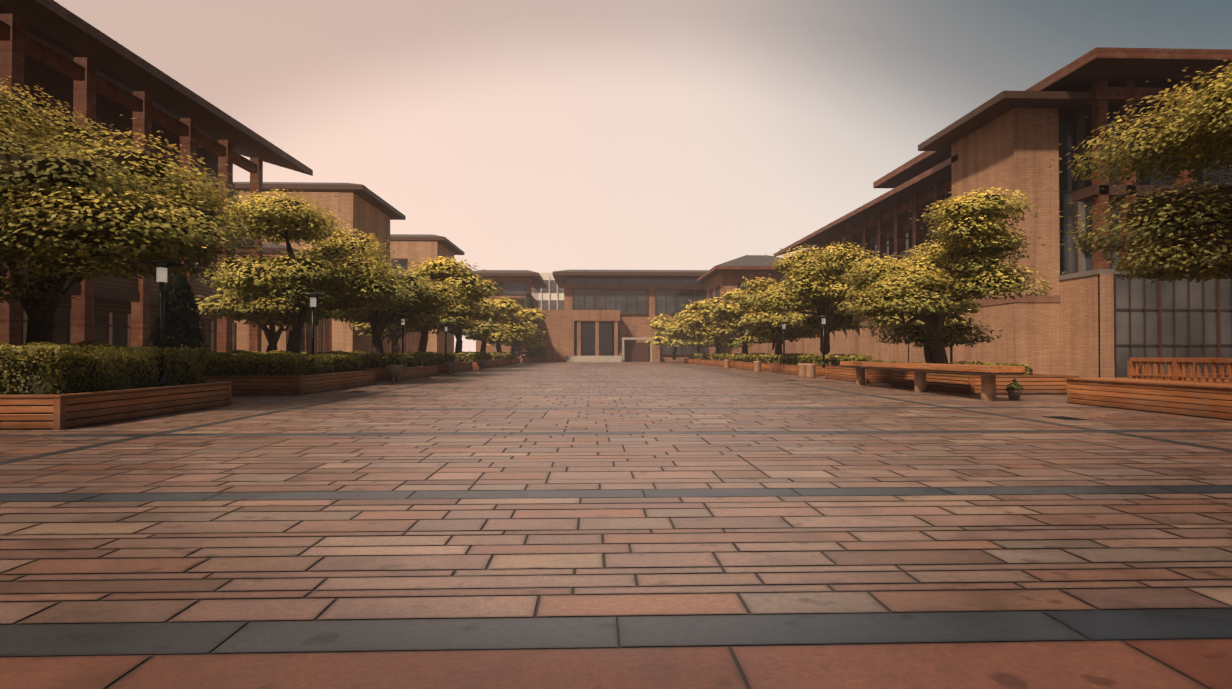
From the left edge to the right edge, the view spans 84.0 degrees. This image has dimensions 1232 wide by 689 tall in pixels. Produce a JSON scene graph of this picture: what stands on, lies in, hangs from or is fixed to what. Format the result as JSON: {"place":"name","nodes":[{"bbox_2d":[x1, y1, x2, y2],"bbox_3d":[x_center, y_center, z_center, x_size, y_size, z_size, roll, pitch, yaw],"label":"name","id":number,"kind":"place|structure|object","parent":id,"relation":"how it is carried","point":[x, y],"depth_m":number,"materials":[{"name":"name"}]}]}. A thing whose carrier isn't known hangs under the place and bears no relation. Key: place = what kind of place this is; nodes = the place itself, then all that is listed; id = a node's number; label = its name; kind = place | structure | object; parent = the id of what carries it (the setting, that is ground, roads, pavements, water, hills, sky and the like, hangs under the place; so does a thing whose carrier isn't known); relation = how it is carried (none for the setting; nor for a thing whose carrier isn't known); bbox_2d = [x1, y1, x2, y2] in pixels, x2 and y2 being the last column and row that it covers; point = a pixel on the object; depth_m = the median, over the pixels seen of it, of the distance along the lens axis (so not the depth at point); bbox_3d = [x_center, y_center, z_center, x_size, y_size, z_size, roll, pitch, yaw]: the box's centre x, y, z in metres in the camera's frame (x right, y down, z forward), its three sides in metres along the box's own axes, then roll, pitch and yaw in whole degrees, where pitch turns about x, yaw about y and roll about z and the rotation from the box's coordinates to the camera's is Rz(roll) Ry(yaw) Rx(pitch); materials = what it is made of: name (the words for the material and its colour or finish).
{"place":"outdoors","nodes":[
{"label":"outdoors","id":0,"kind":"place"},
{"bbox_2d":[187,255,341,351],"bbox_3d":[-13.377,-1.274,26.490,5.291,4.757,4.705,0,-1,-2],"label":"tree","id":1,"kind":"object","parent":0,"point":[219,307],"depth_m":25.35,"materials":[{"name":"green plant"}]},
{"bbox_2d":[539,273,563,309],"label":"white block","id":2,"kind":"structure","parent":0,"point":[551,296],"depth_m":111.73,"materials":[{"name":"grey glass"}]},
{"bbox_2d":[0,362,1231,688],"bbox_3d":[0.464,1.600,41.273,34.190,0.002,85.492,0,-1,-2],"label":"plaza paving","id":3,"kind":"structure","parent":0,"point":[86,640],"depth_m":3.98,"materials":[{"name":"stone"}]},
{"bbox_2d":[0,381,231,429],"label":"planter","id":4,"kind":"object","parent":3,"relation":"on","point":[47,412],"depth_m":10.61,"materials":[{"name":"brown wood"}]},
{"bbox_2d":[0,340,211,394],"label":"hedge","id":5,"kind":"object","parent":4,"relation":"on","point":[55,368],"depth_m":10.94,"materials":[{"name":"green plant"}]},
{"bbox_2d":[0,76,301,354],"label":"tree","id":6,"kind":"object","parent":4,"relation":"on","point":[67,210],"depth_m":13.01,"materials":[{"name":"green plant"}]},
{"bbox_2d":[138,259,184,386],"bbox_3d":[-8.445,-0.374,12.717,0.740,2.420,0.740,0,-1,-2],"label":"lamp post","id":7,"kind":"object","parent":4,"relation":"on","point":[161,275],"depth_m":12.68,"materials":[{"name":"metal"}]},
{"bbox_2d":[0,0,312,355],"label":"building","id":8,"kind":"structure","parent":3,"relation":"on","point":[56,51],"depth_m":25.47,"materials":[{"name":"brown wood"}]},
{"bbox_2d":[234,243,331,353],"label":"building","id":9,"kind":"structure","parent":3,"relation":"on","point":[323,336],"depth_m":36.97,"materials":[{"name":"beige brick"}]},
{"bbox_2d":[195,370,375,394],"bbox_3d":[-11.201,1.103,20.709,5.880,0.502,6.230,0,-1,-2],"label":"planter","id":10,"kind":"object","parent":3,"relation":"on","point":[278,385],"depth_m":17.71,"materials":[{"name":"brown wood"}]},
{"bbox_2d":[144,269,211,360],"bbox_3d":[-12.257,-0.683,19.215,1.860,3.237,1.831,0,-1,-2],"label":"conifer tree","id":11,"kind":"object","parent":10,"relation":"on","point":[178,296],"depth_m":18.90,"materials":[{"name":"green plant"}]},
{"bbox_2d":[142,350,364,375],"bbox_3d":[-11.201,0.569,20.717,5.516,0.831,5.853,0,-1,-2],"label":"hedge","id":12,"kind":"object","parent":10,"relation":"on","point":[259,363],"depth_m":18.16,"materials":[{"name":"green plant"}]},
{"bbox_2d":[196,189,416,352],"bbox_3d":[-10.334,-2.013,23.419,7.586,6.161,7.164,0,-1,-2],"label":"tree","id":13,"kind":"object","parent":10,"relation":"on","point":[354,276],"depth_m":22.43,"materials":[{"name":"green plant"}]},
{"bbox_2d":[299,292,326,373],"bbox_3d":[-8.686,-0.289,19.613,0.740,2.420,0.740,0,-1,-2],"label":"lamp post","id":14,"kind":"object","parent":10,"relation":"on","point":[312,302],"depth_m":19.57,"materials":[{"name":"metal"}]},
{"bbox_2d":[234,182,405,352],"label":"block","id":15,"kind":"structure","parent":3,"relation":"on","point":[366,210],"depth_m":43.52,"materials":[{"name":"beige brick"}]},
{"bbox_2d":[346,320,430,351],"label":"tree","id":16,"kind":"object","parent":3,"relation":"on","point":[393,335],"depth_m":44.21,"materials":[{"name":"green plant"}]},
{"bbox_2d":[385,365,404,382],"bbox_3d":[-8.185,1.080,25.317,0.600,0.660,0.591,1,-1,-42],"label":"stone urn","id":17,"kind":"object","parent":3,"relation":"on","point":[393,371],"depth_m":25.13,"materials":[{"name":"stone"}]},
{"bbox_2d":[362,365,438,380],"bbox_3d":[-11.529,1.218,30.102,5.880,0.502,7.030,0,-1,-2],"label":"planter","id":18,"kind":"object","parent":3,"relation":"on","point":[414,372],"depth_m":28.66,"materials":[{"name":"brown wood"}]},
{"bbox_2d":[300,350,431,369],"bbox_3d":[-11.528,0.688,30.115,5.535,0.890,6.627,0,-1,-2],"label":"hedge","id":19,"kind":"object","parent":18,"relation":"on","point":[382,360],"depth_m":28.00,"materials":[{"name":"green plant"}]},
{"bbox_2d":[281,227,470,357],"bbox_3d":[-11.180,-2.238,32.168,8.840,6.824,9.072,0,-1,-2],"label":"tree","id":20,"kind":"object","parent":18,"relation":"on","point":[432,298],"depth_m":31.93,"materials":[{"name":"green plant"}]},
{"bbox_2d":[395,316,410,353],"bbox_3d":[-10.025,-0.136,32.173,0.740,2.420,0.740,0,-1,-2],"label":"lamp post","id":21,"kind":"object","parent":18,"relation":"on","point":[402,323],"depth_m":32.13,"materials":[{"name":"metal"}]},
{"bbox_2d":[390,331,420,352],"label":"building","id":22,"kind":"structure","parent":3,"relation":"on","point":[411,341],"depth_m":59.13,"materials":[{"name":"beige brick"}]},
{"bbox_2d":[390,234,464,352],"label":"block","id":23,"kind":"structure","parent":3,"relation":"on","point":[408,248],"depth_m":64.49,"materials":[{"name":"beige brick"}]},
{"bbox_2d":[444,361,457,373],"bbox_3d":[-8.420,1.198,34.914,0.600,0.660,0.591,-1,-1,38],"label":"stone urn","id":24,"kind":"object","parent":3,"relation":"on","point":[450,366],"depth_m":34.73,"materials":[{"name":"stone"}]},
{"bbox_2d":[430,362,472,373],"bbox_3d":[-11.860,1.334,39.596,5.880,0.502,7.030,0,-1,-2],"label":"planter","id":25,"kind":"object","parent":3,"relation":"on","point":[463,366],"depth_m":39.01,"materials":[{"name":"brown wood"}]},
{"bbox_2d":[398,353,444,363],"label":"hedge","id":26,"kind":"object","parent":25,"relation":"on","point":[438,359],"depth_m":41.16,"materials":[{"name":"green plant"}]},
{"bbox_2d":[367,255,493,353],"bbox_3d":[-11.044,-2.037,39.895,7.842,6.611,8.089,0,-1,-31],"label":"tree","id":27,"kind":"object","parent":25,"relation":"on","point":[443,271],"depth_m":39.13,"materials":[{"name":"green plant"}]},
{"bbox_2d":[440,324,451,361],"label":"lamp post","id":28,"kind":"object","parent":25,"relation":"on","point":[445,341],"depth_m":41.63,"materials":[{"name":"metal"}]},
{"bbox_2d":[476,360,486,369],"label":"stone urn","id":29,"kind":"object","parent":3,"relation":"on","point":[481,364],"depth_m":44.32,"materials":[{"name":"stone"}]},
{"bbox_2d":[473,361,493,368],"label":"planter","id":30,"kind":"object","parent":3,"relation":"on","point":[489,364],"depth_m":49.36,"materials":[{"name":"brown wood"}]},
{"bbox_2d":[400,351,489,362],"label":"hedge","id":31,"kind":"object","parent":30,"relation":"on","point":[473,357],"depth_m":46.12,"materials":[{"name":"green plant"}]},
{"bbox_2d":[429,280,507,354],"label":"tree","id":32,"kind":"object","parent":30,"relation":"on","point":[490,311],"depth_m":48.54,"materials":[{"name":"green plant"}]},
{"bbox_2d":[488,359,508,365],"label":"planter","id":33,"kind":"object","parent":3,"relation":"on","point":[500,362],"depth_m":57.68,"materials":[{"name":"brown wood"}]},
{"bbox_2d":[456,296,537,352],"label":"tree","id":34,"kind":"object","parent":33,"relation":"on","point":[498,331],"depth_m":57.69,"materials":[{"name":"green plant"}]},
{"bbox_2d":[470,270,546,361],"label":"building","id":35,"kind":"structure","parent":3,"relation":"on","point":[518,285],"depth_m":85.60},
{"bbox_2d":[509,359,519,363],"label":"planter","id":36,"kind":"object","parent":3,"relation":"on","point":[514,361],"depth_m":66.66,"materials":[{"name":"brown wood"}]},
{"bbox_2d":[454,352,517,358],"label":"hedge","id":37,"kind":"object","parent":36,"relation":"on","point":[502,355],"depth_m":65.09,"materials":[{"name":"green plant"}]},
{"bbox_2d":[468,301,541,352],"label":"tree","id":38,"kind":"object","parent":36,"relation":"on","point":[527,334],"depth_m":68.13,"materials":[{"name":"green plant"}]},
{"bbox_2d":[517,358,526,362],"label":"planter","id":39,"kind":"object","parent":3,"relation":"on","point":[523,360],"depth_m":74.68,"materials":[{"name":"brown wood"}]},
{"bbox_2d":[486,306,548,352],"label":"tree","id":40,"kind":"object","parent":39,"relation":"on","point":[531,314],"depth_m":76.07,"materials":[{"name":"green plant"}]},
{"bbox_2d":[510,293,546,358],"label":"conifer tree","id":41,"kind":"object","parent":39,"relation":"on","point":[527,302],"depth_m":80.56,"materials":[{"name":"green plant"}]},
{"bbox_2d":[528,270,708,361],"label":"building","id":42,"kind":"structure","parent":3,"relation":"on","point":[603,315],"depth_m":87.39,"materials":[{"name":"beige brick"}]},
{"bbox_2d":[645,314,703,359],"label":"tree","id":43,"kind":"object","parent":3,"relation":"on","point":[660,322],"depth_m":78.27,"materials":[{"name":"green plant"}]},
{"bbox_2d":[683,358,695,363],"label":"planter","id":44,"kind":"object","parent":3,"relation":"on","point":[689,361],"depth_m":69.68,"materials":[{"name":"brown wood"}]},
{"bbox_2d":[661,310,714,355],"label":"tree","id":45,"kind":"object","parent":44,"relation":"on","point":[676,331],"depth_m":69.81,"materials":[{"name":"green plant"}]},
{"bbox_2d":[688,352,713,358],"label":"hedge","id":46,"kind":"object","parent":44,"relation":"on","point":[694,356],"depth_m":69.36,"materials":[{"name":"green plant"}]},
{"bbox_2d":[696,359,711,365],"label":"planter","id":47,"kind":"object","parent":3,"relation":"on","point":[703,362],"depth_m":60.66,"materials":[{"name":"brown wood"}]},
{"bbox_2d":[680,297,754,353],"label":"tree","id":48,"kind":"object","parent":47,"relation":"on","point":[698,323],"depth_m":60.85,"materials":[{"name":"green plant"}]},
{"bbox_2d":[702,353,736,359],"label":"hedge","id":49,"kind":"object","parent":47,"relation":"on","point":[711,356],"depth_m":60.40,"materials":[{"name":"green plant"}]},
{"bbox_2d":[724,359,729,367],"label":"stone bollard","id":50,"kind":"object","parent":3,"relation":"on","point":[726,363],"depth_m":48.61,"materials":[{"name":"beige stone"}]},
{"bbox_2d":[712,360,742,367],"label":"planter","id":51,"kind":"object","parent":3,"relation":"on","point":[717,363],"depth_m":52.58,"materials":[{"name":"brown wood"}]},
{"bbox_2d":[707,288,772,353],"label":"tree","id":52,"kind":"object","parent":51,"relation":"on","point":[723,315],"depth_m":51.77,"materials":[{"name":"green plant"}]},
{"bbox_2d":[719,352,774,360],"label":"hedge","id":53,"kind":"object","parent":51,"relation":"on","point":[733,357],"depth_m":51.65,"materials":[{"name":"green plant"}]},
{"bbox_2d":[697,255,806,354],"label":"building","id":54,"kind":"structure","parent":3,"relation":"on","point":[725,277],"depth_m":70.65,"materials":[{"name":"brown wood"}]},
{"bbox_2d":[735,362,768,370],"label":"planter","id":55,"kind":"object","parent":3,"relation":"on","point":[747,366],"depth_m":43.37,"materials":[{"name":"brown wood"}]},
{"bbox_2d":[742,328,751,361],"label":"lamp post","id":56,"kind":"object","parent":55,"relation":"on","point":[747,342],"depth_m":46.80,"materials":[{"name":"metal"}]},
{"bbox_2d":[743,353,803,363],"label":"hedge","id":57,"kind":"object","parent":55,"relation":"on","point":[768,359],"depth_m":42.25,"materials":[{"name":"green plant"}]},
{"bbox_2d":[729,276,837,354],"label":"tree","id":58,"kind":"object","parent":55,"relation":"on","point":[769,327],"depth_m":43.38,"materials":[{"name":"green plant"}]},
{"bbox_2d":[753,361,760,371],"bbox_3d":[8.220,1.272,39.797,0.460,0.630,0.453,0,-1,-2],"label":"stone bollard","id":59,"kind":"object","parent":3,"relation":"on","point":[757,366],"depth_m":39.61,"materials":[{"name":"beige stone"}]},
{"bbox_2d":[798,363,807,376],"bbox_3d":[8.520,1.167,31.203,0.460,0.630,0.453,0,-1,-2],"label":"stone bollard","id":60,"kind":"object","parent":3,"relation":"on","point":[801,369],"depth_m":31.02,"materials":[{"name":"beige stone"}]},
{"bbox_2d":[769,364,840,375],"bbox_3d":[10.725,1.282,35.381,4.130,0.502,6.030,0,-1,-2],"label":"planter","id":61,"kind":"object","parent":3,"relation":"on","point":[785,369],"depth_m":34.39,"materials":[{"name":"brown wood"}]},
{"bbox_2d":[778,321,789,363],"bbox_3d":[9.289,-0.067,37.849,0.740,2.420,0.740,0,-1,-2],"label":"lamp post","id":62,"kind":"object","parent":61,"relation":"on","point":[783,325],"depth_m":37.82,"materials":[{"name":"metal"}]},
{"bbox_2d":[734,239,894,358],"bbox_3d":[10.345,-2.021,34.894,8.675,6.456,7.774,0,-1,-2],"label":"tree","id":63,"kind":"object","parent":61,"relation":"on","point":[814,281],"depth_m":33.52,"materials":[{"name":"green plant"}]},
{"bbox_2d":[779,353,873,366],"bbox_3d":[10.710,0.822,35.392,3.336,0.808,5.284,0,-1,-2],"label":"hedge","id":64,"kind":"object","parent":61,"relation":"on","point":[797,358],"depth_m":33.08,"materials":[{"name":"green plant"}]},
{"bbox_2d":[805,364,815,377],"bbox_3d":[8.558,1.154,30.104,0.460,0.630,0.453,0,-1,-2],"label":"stone bollard","id":65,"kind":"object","parent":3,"relation":"on","point":[810,371],"depth_m":29.92,"materials":[{"name":"beige stone"}]},
{"bbox_2d":[816,315,831,367],"bbox_3d":[9.516,-0.146,31.354,0.740,2.420,0.740,0,-1,-2],"label":"lamp post","id":66,"kind":"object","parent":3,"relation":"on","point":[823,323],"depth_m":31.31,"materials":[{"name":"metal"}]},
{"bbox_2d":[825,367,901,382],"bbox_3d":[10.618,1.180,26.973,3.330,0.502,4.430,0,-1,-2],"label":"planter","id":67,"kind":"object","parent":3,"relation":"on","point":[871,375],"depth_m":25.92,"materials":[{"name":"brown wood"}]},
{"bbox_2d":[865,360,923,368],"bbox_3d":[10.978,0.840,26.990,1.711,0.478,2.530,0,-1,-2],"label":"shrub","id":68,"kind":"object","parent":67,"relation":"on","point":[890,361],"depth_m":27.27,"materials":[{"name":"green plant"}]},
{"bbox_2d":[865,295,982,363],"bbox_3d":[12.262,-1.026,27.299,4.537,4.280,4.238,0,-1,22],"label":"tree","id":69,"kind":"object","parent":67,"relation":"on","point":[966,303],"depth_m":26.60,"materials":[{"name":"green plant"}]},
{"bbox_2d":[774,154,957,363],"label":"building","id":70,"kind":"structure","parent":3,"relation":"on","point":[884,224],"depth_m":47.72,"materials":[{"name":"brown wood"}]},
{"bbox_2d":[840,361,1024,400],"bbox_3d":[8.519,0.942,19.748,0.840,0.800,9.100,0,-1,-2],"label":"bench","id":71,"kind":"object","parent":3,"relation":"on","point":[988,373],"depth_m":17.41,"materials":[{"name":"brown wood"}]},
{"bbox_2d":[890,371,1078,394],"bbox_3d":[10.649,1.099,20.370,2.930,0.502,4.830,0,-1,-2],"label":"planter","id":72,"kind":"object","parent":3,"relation":"on","point":[1033,384],"depth_m":18.06,"materials":[{"name":"brown wood"}]},
{"bbox_2d":[833,179,1070,373],"bbox_3d":[9.999,-1.826,21.913,6.713,5.750,5.712,0,-1,-2],"label":"tree","id":73,"kind":"object","parent":72,"relation":"on","point":[963,260],"depth_m":20.94,"materials":[{"name":"green plant"}]},
{"bbox_2d":[942,360,1032,375],"bbox_3d":[11.000,0.740,20.393,1.337,0.529,3.004,0,-1,-2],"label":"shrub","id":74,"kind":"object","parent":72,"relation":"on","point":[1028,369],"depth_m":19.53,"materials":[{"name":"green plant"}]},
{"bbox_2d":[918,91,1092,374],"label":"building","id":75,"kind":"structure","parent":3,"relation":"on","point":[1011,138],"depth_m":29.25,"materials":[{"name":"beige brick"}]},
{"bbox_2d":[1005,378,1023,398],"bbox_3d":[9.450,1.048,16.238,0.449,0.502,0.419,0,-1,-2],"label":"potted plant","id":76,"kind":"object","parent":3,"relation":"on","point":[1013,391],"depth_m":16.13,"materials":[{"name":"green plant"}]},
{"bbox_2d":[873,47,1231,377],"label":"building","id":77,"kind":"structure","parent":3,"relation":"on","point":[1111,325],"depth_m":27.66,"materials":[{"name":"brick"}]},
{"bbox_2d":[1042,416,1087,419],"bbox_3d":[7.508,1.234,11.453,0.360,0.014,0.600,0,-1,-2],"label":"drain grate","id":78,"kind":"object","parent":3,"relation":"on","point":[1063,417],"depth_m":11.46,"materials":[{"name":"metal"}]},
{"bbox_2d":[1064,358,1231,420],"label":"bench","id":79,"kind":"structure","parent":3,"relation":"on","point":[1193,394],"depth_m":12.93,"materials":[{"name":"brown wood"}]},
{"bbox_2d":[1035,59,1231,285],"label":"tree","id":80,"kind":"object","parent":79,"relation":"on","point":[1191,235],"depth_m":14.54,"materials":[{"name":"green plant"}]},
{"bbox_2d":[9,376,1225,456],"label":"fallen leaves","id":81,"kind":"object","parent":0,"point":[443,376],"depth_m":11.49,"materials":[{"name":"plant"}]},
{"bbox_2d":[54,0,1231,351],"label":"sky","id":82,"kind":"structure","parent":0,"point":[540,136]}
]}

